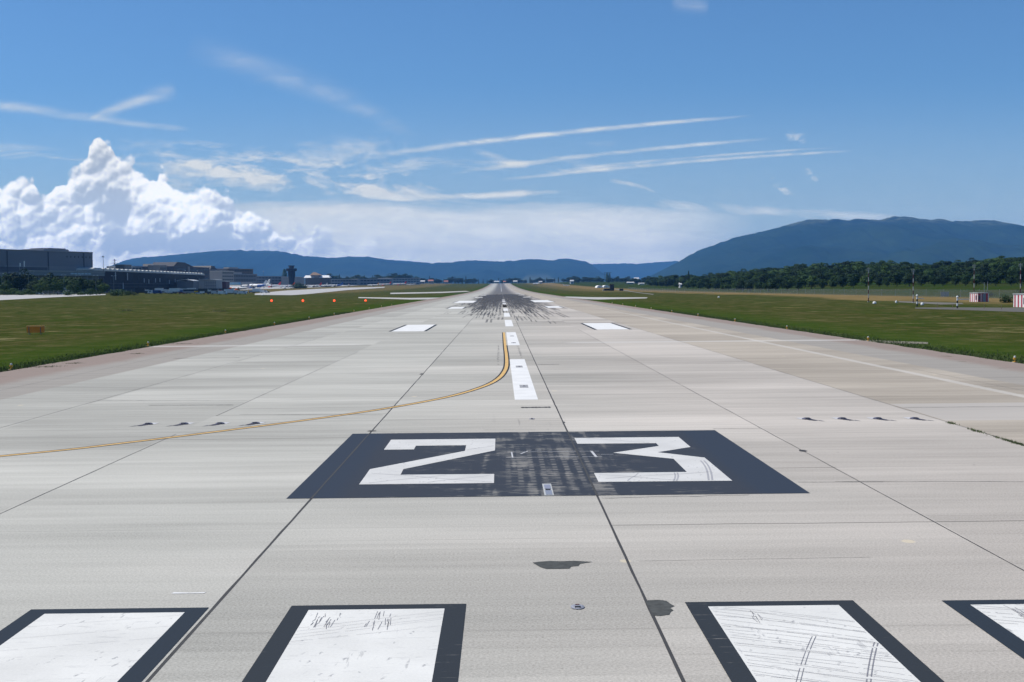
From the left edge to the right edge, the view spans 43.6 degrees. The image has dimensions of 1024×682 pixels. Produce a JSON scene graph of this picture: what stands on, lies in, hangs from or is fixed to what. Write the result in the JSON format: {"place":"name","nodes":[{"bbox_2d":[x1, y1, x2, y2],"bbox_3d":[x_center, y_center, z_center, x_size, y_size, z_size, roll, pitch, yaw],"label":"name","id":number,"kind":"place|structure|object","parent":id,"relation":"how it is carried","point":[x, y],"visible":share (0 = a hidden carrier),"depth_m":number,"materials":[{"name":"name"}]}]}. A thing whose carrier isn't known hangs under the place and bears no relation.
{"place":"outdoors","nodes":[
{"label":"outdoors","id":0,"kind":"place"},
{"bbox_2d":[106,250,615,284],"bbox_3d":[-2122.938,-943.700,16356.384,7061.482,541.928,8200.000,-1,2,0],"label":"hills","id":1,"kind":"structure","parent":0,"point":[272,263],"depth_m":16257.78,"materials":[{"name":"plant"}]},
{"bbox_2d":[0,269,1023,371],"bbox_3d":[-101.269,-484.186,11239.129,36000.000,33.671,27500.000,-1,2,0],"label":"ground","id":2,"kind":"structure","parent":0,"point":[80,324],"depth_m":254.92,"materials":[{"name":"green plant"}]},
{"bbox_2d":[0,280,12,292],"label":"broadleaf tree","id":3,"kind":"object","parent":2,"relation":"on","point":[5,286],"visible":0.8,"depth_m":684.77,"materials":[{"name":"green plant"}]},
{"bbox_2d":[2,275,22,290],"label":"broadleaf tree","id":4,"kind":"object","parent":2,"relation":"on","point":[14,280],"visible":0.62,"depth_m":755.89,"materials":[{"name":"green plant"}]},
{"bbox_2d":[9,272,27,290],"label":"broadleaf tree","id":5,"kind":"object","parent":2,"relation":"on","point":[23,280],"visible":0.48,"depth_m":813.58,"materials":[{"name":"green plant"}]},
{"bbox_2d":[19,268,37,290],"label":"broadleaf tree","id":6,"kind":"object","parent":2,"relation":"on","point":[31,276],"visible":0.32,"depth_m":825.26,"materials":[{"name":"green plant"}]},
{"bbox_2d":[26,326,44,334],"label":"taxiway sign","id":7,"kind":"object","parent":2,"relation":"on","point":[36,329],"visible":1,"depth_m":139.47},
{"bbox_2d":[32,280,45,293],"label":"broadleaf tree","id":8,"kind":"object","parent":2,"relation":"on","point":[41,288],"visible":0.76,"depth_m":686.00,"materials":[{"name":"green plant"}]},
{"bbox_2d":[0,248,92,293],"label":"exhibition hall","id":9,"kind":"structure","parent":2,"relation":"on","point":[53,259],"depth_m":1040.19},
{"bbox_2d":[42,281,56,293],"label":"broadleaf tree","id":10,"kind":"object","parent":2,"relation":"on","point":[49,287],"visible":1,"depth_m":676.95,"materials":[{"name":"green plant"}]},
{"bbox_2d":[0,294,105,299],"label":"taxiway","id":11,"kind":"structure","parent":2,"relation":"on","point":[6,297],"depth_m":591.67,"materials":[{"name":"concrete"}]},
{"bbox_2d":[51,278,64,294],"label":"broadleaf tree","id":12,"kind":"object","parent":2,"relation":"on","point":[60,287],"visible":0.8,"depth_m":696.31,"materials":[{"name":"green plant"}]},
{"bbox_2d":[20,270,104,280],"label":"gallery","id":13,"kind":"object","parent":2,"relation":"on","point":[39,274],"visible":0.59,"depth_m":917.06,"materials":[{"name":"metal"}]},
{"bbox_2d":[66,280,81,294],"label":"broadleaf tree","id":14,"kind":"object","parent":2,"relation":"on","point":[75,285],"visible":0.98,"depth_m":715.99,"materials":[{"name":"green plant"}]},
{"bbox_2d":[69,277,84,292],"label":"broadleaf tree","id":15,"kind":"object","parent":2,"relation":"on","point":[81,280],"visible":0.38,"depth_m":755.14,"materials":[{"name":"green plant"}]},
{"bbox_2d":[84,288,100,294],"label":"bush","id":16,"kind":"object","parent":2,"relation":"on","point":[90,292],"visible":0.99,"depth_m":680.73,"materials":[{"name":"green plant"}]},
{"bbox_2d":[84,279,102,291],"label":"broadleaf tree","id":17,"kind":"object","parent":2,"relation":"on","point":[90,284],"visible":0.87,"depth_m":784.04,"materials":[{"name":"green plant"}]},
{"bbox_2d":[96,284,109,293],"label":"broadleaf tree","id":18,"kind":"object","parent":2,"relation":"on","point":[103,287],"visible":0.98,"depth_m":756.15,"materials":[{"name":"green plant"}]},
{"bbox_2d":[115,264,130,268],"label":"building","id":19,"kind":"structure","parent":2,"relation":"on","point":[121,266],"depth_m":1394.74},
{"bbox_2d":[106,266,141,269],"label":"building","id":20,"kind":"structure","parent":2,"relation":"on","point":[132,267],"depth_m":1562.30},
{"bbox_2d":[76,268,204,292],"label":"terminal building","id":21,"kind":"structure","parent":2,"relation":"on","point":[126,280],"depth_m":1219.94,"materials":[{"name":"metal"}]},
{"bbox_2d":[148,265,166,270],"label":"building","id":22,"kind":"structure","parent":2,"relation":"on","point":[159,267],"depth_m":1495.65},
{"bbox_2d":[142,262,209,278],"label":"building","id":23,"kind":"structure","parent":2,"relation":"on","point":[177,266],"depth_m":1582.04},
{"bbox_2d":[177,279,198,288],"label":"service building","id":24,"kind":"structure","parent":2,"relation":"on","point":[183,284],"depth_m":1345.72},
{"bbox_2d":[198,279,221,289],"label":"service building","id":25,"kind":"structure","parent":2,"relation":"on","point":[209,283],"depth_m":1395.73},
{"bbox_2d":[210,271,233,281],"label":"building","id":26,"kind":"structure","parent":2,"relation":"on","point":[224,276],"depth_m":1759.42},
{"bbox_2d":[217,267,252,273],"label":"building","id":27,"kind":"structure","parent":2,"relation":"on","point":[243,271],"depth_m":1968.80,"materials":[{"name":"concrete"}]},
{"bbox_2d":[234,272,256,281],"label":"building","id":28,"kind":"structure","parent":2,"relation":"on","point":[239,277],"depth_m":1884.02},
{"bbox_2d":[241,280,266,288],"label":"airliner","id":29,"kind":"object","parent":2,"relation":"on","point":[259,285],"visible":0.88,"depth_m":1941.18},
{"bbox_2d":[241,276,285,284],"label":"building","id":30,"kind":"structure","parent":2,"relation":"on","point":[275,280],"depth_m":2536.97,"materials":[{"name":"concrete"}]},
{"bbox_2d":[286,264,296,286],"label":"control tower","id":31,"kind":"structure","parent":2,"relation":"on","point":[291,269],"depth_m":2388.36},
{"bbox_2d":[230,285,355,289],"bbox_3d":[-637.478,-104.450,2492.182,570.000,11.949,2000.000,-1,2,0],"label":"apron","id":32,"kind":"object","parent":2,"relation":"on","point":[277,287],"visible":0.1,"depth_m":2346.60,"materials":[{"name":"concrete"}]},
{"bbox_2d":[281,277,304,284],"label":"building","id":33,"kind":"structure","parent":2,"relation":"on","point":[285,280],"depth_m":2493.58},
{"bbox_2d":[304,272,331,286],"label":"pavilion","id":34,"kind":"structure","parent":2,"relation":"on","point":[314,278],"depth_m":2446.13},
{"bbox_2d":[255,287,383,294],"bbox_3d":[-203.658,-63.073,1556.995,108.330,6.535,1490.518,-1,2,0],"label":"taxiway","id":35,"kind":"structure","parent":2,"relation":"on","point":[299,292],"depth_m":1251.28,"materials":[{"name":"concrete"}]},
{"bbox_2d":[331,279,357,284],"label":"building","id":36,"kind":"structure","parent":2,"relation":"on","point":[344,281],"depth_m":2719.96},
{"bbox_2d":[358,279,391,284],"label":"building","id":37,"kind":"structure","parent":2,"relation":"on","point":[371,281],"depth_m":2866.87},
{"bbox_2d":[378,278,419,284],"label":"building","id":38,"kind":"structure","parent":2,"relation":"on","point":[408,280],"depth_m":3042.10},
{"bbox_2d":[358,297,441,298],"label":"taxiway","id":39,"kind":"structure","parent":2,"relation":"on","point":[394,298],"depth_m":579.33,"materials":[{"name":"concrete"}]},
{"bbox_2d":[390,291,469,293],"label":"taxiway","id":40,"kind":"structure","parent":2,"relation":"on","point":[428,292],"depth_m":1195.31,"materials":[{"name":"concrete"}]},
{"bbox_2d":[0,283,1023,681],"bbox_3d":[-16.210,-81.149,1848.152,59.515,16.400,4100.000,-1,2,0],"label":"runway","id":41,"kind":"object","parent":2,"relation":"on","point":[202,519],"visible":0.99,"depth_m":28.51,"materials":[{"name":"concrete"}]},
{"bbox_2d":[0,612,183,681],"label":"threshold stripe","id":42,"kind":"object","parent":41,"relation":"on","point":[76,657],"visible":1,"depth_m":16.86,"materials":[{"name":"white paint"}]},
{"bbox_2d":[0,607,208,681],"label":"threshold stripe border","id":43,"kind":"object","parent":41,"relation":"on","point":[146,663],"visible":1,"depth_m":17.75,"materials":[{"name":"black paint"}]},
{"bbox_2d":[0,332,507,455],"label":"leadoff line","id":44,"kind":"object","parent":41,"relation":"on","point":[506,364],"visible":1,"depth_m":47.59,"materials":[{"name":"yellow paint"}]},
{"bbox_2d":[0,332,509,456],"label":"leadoff line border","id":45,"kind":"object","parent":41,"relation":"on","point":[318,417],"visible":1,"depth_m":47.59,"materials":[{"name":"black paint"}]},
{"bbox_2d":[242,604,465,681],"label":"threshold stripe border","id":46,"kind":"object","parent":41,"relation":"on","point":[447,663],"visible":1,"depth_m":17.11,"materials":[{"name":"black paint"}]},
{"bbox_2d":[266,608,444,681],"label":"threshold stripe","id":47,"kind":"object","parent":41,"relation":"on","point":[390,654],"visible":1,"depth_m":16.66,"materials":[{"name":"white paint"}]},
{"bbox_2d":[447,294,565,322],"bbox_3d":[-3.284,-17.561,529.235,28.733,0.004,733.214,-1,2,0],"label":"rubber mark","id":48,"kind":"object","parent":41,"relation":"on","point":[508,306],"visible":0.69,"depth_m":328.83,"materials":[{"name":"grey"}]},
{"bbox_2d":[394,295,626,330],"bbox_3d":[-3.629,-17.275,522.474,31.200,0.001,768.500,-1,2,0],"label":"touchdown marking","id":49,"kind":"object","parent":41,"relation":"on","point":[599,326],"visible":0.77,"depth_m":155.20,"materials":[{"name":"white paint"}]},
{"bbox_2d":[391,295,629,330],"bbox_3d":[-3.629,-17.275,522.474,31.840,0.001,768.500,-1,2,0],"label":"touchdown border","id":50,"kind":"object","parent":41,"relation":"on","point":[530,300],"visible":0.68,"depth_m":152.24,"materials":[{"name":"black paint"}]},
{"bbox_2d":[0,297,1023,681],"bbox_3d":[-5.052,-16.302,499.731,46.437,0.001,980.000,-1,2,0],"label":"joint sealant","id":51,"kind":"object","parent":41,"relation":"on","point":[598,499],"visible":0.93,"depth_m":23.09,"materials":[{"name":"rubber"}]},
{"bbox_2d":[3,604,1023,681],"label":"tyre scratch","id":52,"kind":"object","parent":41,"relation":"on","point":[874,654],"visible":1,"depth_m":16.80},
{"bbox_2d":[503,308,537,399],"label":"centreline dash","id":53,"kind":"object","parent":41,"relation":"on","point":[520,375],"visible":0.9,"depth_m":67.69,"materials":[{"name":"white paint"}]},
{"bbox_2d":[35,340,1023,445],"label":"weeds","id":54,"kind":"object","parent":41,"relation":"on","point":[998,437],"visible":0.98,"depth_m":40.22,"materials":[{"name":"plant"}]},
{"bbox_2d":[286,430,808,498],"bbox_3d":[0.764,3.199,34.988,11.730,0.001,12.690,-1,2,0],"label":"number panel","id":55,"kind":"object","parent":41,"relation":"on","point":[534,467],"visible":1,"depth_m":33.29,"materials":[{"name":"black paint"}]},
{"bbox_2d":[360,439,494,483],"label":"number two","id":56,"kind":"structure","parent":55,"relation":"on","point":[383,475],"depth_m":33.38,"materials":[{"name":"white paint"}]},
{"bbox_2d":[310,431,597,498],"bbox_3d":[-1.343,3.217,34.955,6.446,0.001,12.800,-1,2,0],"label":"joint sealant","id":57,"kind":"object","parent":55,"relation":"on","point":[593,487],"visible":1,"depth_m":33.25,"materials":[{"name":"rubber"}]},
{"bbox_2d":[372,438,712,482],"bbox_3d":[0.781,3.192,35.001,8.713,0.001,8.763,-1,2,0],"label":"tyre scratch","id":58,"kind":"object","parent":55,"relation":"on","point":[618,475],"visible":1,"depth_m":31.62},
{"bbox_2d":[542,484,553,495],"bbox_3d":[0.828,3.416,29.528,0.211,0.020,1.700,-1,2,0],"label":"inset plate","id":59,"kind":"object","parent":55,"relation":"on","point":[548,489],"visible":1,"depth_m":29.40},
{"bbox_2d":[575,437,731,481],"bbox_3d":[3.598,3.166,35.068,3.260,0.001,8.960,-1,2,0],"label":"number three","id":60,"kind":"object","parent":55,"relation":"on","point":[692,466],"visible":1,"depth_m":33.79,"materials":[{"name":"white paint"}]},
{"bbox_2d":[533,561,587,568],"bbox_3d":[0.860,3.764,21.546,1.020,0.001,0.620,-1,2,0],"label":"tar patch","id":61,"kind":"object","parent":41,"relation":"on","point":[556,564],"visible":1,"depth_m":21.57,"materials":[{"name":"asphalt"}]},
{"bbox_2d":[121,357,1020,560],"bbox_3d":[-2.372,2.231,58.684,30.405,0.001,71.798,-2,3,-31],"label":"pavement crack","id":62,"kind":"object","parent":41,"relation":"on","point":[655,496],"visible":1,"depth_m":30.34,"materials":[{"name":"black"}]},
{"bbox_2d":[645,600,673,615],"bbox_3d":[2.176,3.876,18.614,0.400,0.001,0.930,-1,2,0],"label":"tar patch","id":63,"kind":"object","parent":41,"relation":"on","point":[659,607],"visible":1,"depth_m":18.62,"materials":[{"name":"asphalt"}]},
{"bbox_2d":[708,605,919,681],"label":"threshold stripe","id":64,"kind":"object","parent":41,"relation":"on","point":[837,613],"visible":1,"depth_m":16.60,"materials":[{"name":"white paint"}]},
{"bbox_2d":[685,600,943,681],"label":"threshold stripe border","id":65,"kind":"object","parent":41,"relation":"on","point":[734,666],"visible":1,"depth_m":16.98,"materials":[{"name":"black paint"}]},
{"bbox_2d":[941,599,1023,658],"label":"threshold stripe border","id":66,"kind":"object","parent":41,"relation":"on","point":[993,628],"visible":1,"depth_m":17.73,"materials":[{"name":"black paint"}]},
{"bbox_2d":[972,604,1023,640],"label":"threshold stripe","id":67,"kind":"object","parent":41,"relation":"on","point":[998,612],"visible":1,"depth_m":18.00,"materials":[{"name":"white paint"}]},
{"bbox_2d":[566,296,646,298],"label":"taxiway","id":68,"kind":"structure","parent":2,"relation":"on","point":[607,297],"depth_m":518.88,"materials":[{"name":"concrete"}]},
{"bbox_2d":[721,276,738,284],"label":"broadleaf tree","id":69,"kind":"object","parent":2,"relation":"on","point":[730,279],"visible":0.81,"depth_m":1042.24,"materials":[{"name":"green plant"}]},
{"bbox_2d":[736,280,745,291],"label":"broadleaf tree","id":70,"kind":"object","parent":2,"relation":"on","point":[739,286],"visible":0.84,"depth_m":863.38,"materials":[{"name":"green plant"}]},
{"bbox_2d":[743,279,753,290],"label":"broadleaf tree","id":71,"kind":"object","parent":2,"relation":"on","point":[749,285],"visible":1,"depth_m":837.65,"materials":[{"name":"green plant"}]},
{"bbox_2d":[754,279,763,290],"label":"broadleaf tree","id":72,"kind":"object","parent":2,"relation":"on","point":[759,285],"visible":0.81,"depth_m":819.51,"materials":[{"name":"green plant"}]},
{"bbox_2d":[767,277,784,290],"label":"broadleaf tree","id":73,"kind":"object","parent":2,"relation":"on","point":[774,283],"visible":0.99,"depth_m":796.38,"materials":[{"name":"green plant"}]},
{"bbox_2d":[780,275,793,289],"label":"broadleaf tree","id":74,"kind":"object","parent":2,"relation":"on","point":[787,284],"visible":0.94,"depth_m":801.04,"materials":[{"name":"green plant"}]},
{"bbox_2d":[789,276,806,289],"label":"broadleaf tree","id":75,"kind":"object","parent":2,"relation":"on","point":[798,280],"visible":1,"depth_m":769.83,"materials":[{"name":"green plant"}]},
{"bbox_2d":[805,275,817,288],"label":"broadleaf tree","id":76,"kind":"object","parent":2,"relation":"on","point":[811,280],"visible":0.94,"depth_m":785.08,"materials":[{"name":"green plant"}]},
{"bbox_2d":[817,278,827,287],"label":"broadleaf tree","id":77,"kind":"object","parent":2,"relation":"on","point":[822,283],"visible":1,"depth_m":756.67,"materials":[{"name":"green plant"}]},
{"bbox_2d":[834,274,848,286],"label":"broadleaf tree","id":78,"kind":"object","parent":2,"relation":"on","point":[841,280],"visible":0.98,"depth_m":746.39,"materials":[{"name":"green plant"}]},
{"bbox_2d":[844,268,859,282],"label":"broadleaf tree","id":79,"kind":"object","parent":2,"relation":"on","point":[853,272],"visible":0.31,"depth_m":809.07,"materials":[{"name":"green plant"}]},
{"bbox_2d":[846,274,859,286],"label":"broadleaf tree","id":80,"kind":"object","parent":2,"relation":"on","point":[854,281],"visible":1,"depth_m":733.29,"materials":[{"name":"green plant"}]},
{"bbox_2d":[861,272,873,285],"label":"broadleaf tree","id":81,"kind":"object","parent":2,"relation":"on","point":[865,280],"visible":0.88,"depth_m":744.80,"materials":[{"name":"green plant"}]},
{"bbox_2d":[874,276,883,286],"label":"broadleaf tree","id":82,"kind":"object","parent":2,"relation":"on","point":[877,280],"visible":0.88,"depth_m":733.37,"materials":[{"name":"green plant"}]},
{"bbox_2d":[877,266,894,279],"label":"broadleaf tree","id":83,"kind":"object","parent":2,"relation":"on","point":[884,270],"visible":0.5,"depth_m":857.73,"materials":[{"name":"green plant"}]},
{"bbox_2d":[881,277,891,286],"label":"broadleaf tree","id":84,"kind":"object","parent":2,"relation":"on","point":[889,279],"visible":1,"depth_m":722.43,"materials":[{"name":"green plant"}]},
{"bbox_2d":[890,273,901,285],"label":"broadleaf tree","id":85,"kind":"object","parent":2,"relation":"on","point":[897,279],"visible":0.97,"depth_m":723.78,"materials":[{"name":"green plant"}]},
{"bbox_2d":[864,340,927,343],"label":"gravel strip","id":86,"kind":"object","parent":2,"relation":"on","point":[904,342],"visible":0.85,"depth_m":101.88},
{"bbox_2d":[901,272,914,286],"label":"broadleaf tree","id":87,"kind":"object","parent":2,"relation":"on","point":[906,278],"visible":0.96,"depth_m":700.83,"materials":[{"name":"green plant"}]},
{"bbox_2d":[915,272,928,285],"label":"broadleaf tree","id":88,"kind":"object","parent":2,"relation":"on","point":[922,278],"visible":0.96,"depth_m":717.86,"materials":[{"name":"green plant"}]},
{"bbox_2d":[928,276,939,285],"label":"broadleaf tree","id":89,"kind":"object","parent":2,"relation":"on","point":[933,279],"visible":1,"depth_m":687.28,"materials":[{"name":"green plant"}]},
{"bbox_2d":[936,271,949,284],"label":"broadleaf tree","id":90,"kind":"object","parent":2,"relation":"on","point":[942,278],"visible":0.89,"depth_m":698.78,"materials":[{"name":"green plant"}]},
{"bbox_2d":[939,269,953,281],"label":"broadleaf tree","id":91,"kind":"object","parent":2,"relation":"on","point":[945,273],"visible":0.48,"depth_m":745.63,"materials":[{"name":"green plant"}]},
{"bbox_2d":[949,275,962,285],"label":"broadleaf tree","id":92,"kind":"object","parent":2,"relation":"on","point":[955,279],"visible":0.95,"depth_m":697.06,"materials":[{"name":"green plant"}]},
{"bbox_2d":[954,268,971,283],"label":"broadleaf tree","id":93,"kind":"object","parent":2,"relation":"on","point":[962,271],"visible":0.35,"depth_m":748.70,"materials":[{"name":"green plant"}]},
{"bbox_2d":[960,272,971,285],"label":"broadleaf tree","id":94,"kind":"object","parent":2,"relation":"on","point":[967,278],"visible":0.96,"depth_m":687.30,"materials":[{"name":"green plant"}]},
{"bbox_2d":[970,274,983,285],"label":"broadleaf tree","id":95,"kind":"object","parent":2,"relation":"on","point":[976,279],"visible":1,"depth_m":663.54,"materials":[{"name":"green plant"}]},
{"bbox_2d":[971,268,986,282],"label":"broadleaf tree","id":96,"kind":"object","parent":2,"relation":"on","point":[982,272],"visible":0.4,"depth_m":735.78,"materials":[{"name":"green plant"}]},
{"bbox_2d":[970,293,988,301],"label":"equipment hut","id":97,"kind":"object","parent":2,"relation":"on","point":[979,297],"visible":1,"depth_m":316.89,"materials":[{"name":"metal"}]},
{"bbox_2d":[985,272,1004,285],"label":"broadleaf tree","id":98,"kind":"object","parent":2,"relation":"on","point":[994,277],"visible":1,"depth_m":652.49,"materials":[{"name":"green plant"}]},
{"bbox_2d":[988,261,1008,272],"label":"broadleaf tree","id":99,"kind":"object","parent":2,"relation":"on","point":[994,265],"visible":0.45,"depth_m":788.58,"materials":[{"name":"green plant"}]},
{"bbox_2d":[992,265,1008,283],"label":"broadleaf tree","id":100,"kind":"object","parent":2,"relation":"on","point":[1000,270],"visible":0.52,"depth_m":718.07,"materials":[{"name":"green plant"}]},
{"bbox_2d":[999,294,1012,302],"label":"bush","id":101,"kind":"object","parent":2,"relation":"on","point":[1005,299],"visible":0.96,"depth_m":300.06,"materials":[{"name":"green plant"}]},
{"bbox_2d":[1005,270,1016,285],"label":"broadleaf tree","id":102,"kind":"object","parent":2,"relation":"on","point":[1009,279],"visible":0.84,"depth_m":656.48,"materials":[{"name":"green plant"}]},
{"bbox_2d":[1013,268,1023,285],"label":"broadleaf tree","id":103,"kind":"object","parent":2,"relation":"on","point":[1016,275],"visible":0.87,"depth_m":643.79,"materials":[{"name":"green plant"}]},
{"bbox_2d":[1013,294,1023,306],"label":"equipment hut","id":104,"kind":"object","parent":2,"relation":"on","point":[1018,300],"visible":0.91,"depth_m":244.68,"materials":[{"name":"metal"}]},
{"bbox_2d":[0,0,1023,267],"label":"sky","id":105,"kind":"structure","parent":0,"point":[427,131],"materials":[{"name":"blue"}]},
{"bbox_2d":[394,260,678,279],"bbox_3d":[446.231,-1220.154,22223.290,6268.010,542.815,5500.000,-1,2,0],"label":"hills","id":106,"kind":"structure","parent":0,"point":[631,270],"depth_m":21878.40,"materials":[{"name":"plant"}]},
{"bbox_2d":[641,216,1023,279],"bbox_3d":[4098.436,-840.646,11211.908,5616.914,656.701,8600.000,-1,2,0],"label":"mountain","id":107,"kind":"structure","parent":0,"point":[897,239],"depth_m":11094.41,"materials":[{"name":"plant"}]},
{"bbox_2d":[899,301,962,304],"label":"service road","id":108,"kind":"structure","parent":0,"point":[940,303],"depth_m":311.46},
{"bbox_2d":[915,307,1023,311],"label":"service road","id":109,"kind":"structure","parent":0,"point":[990,309],"depth_m":232.25,"materials":[{"name":"asphalt"}]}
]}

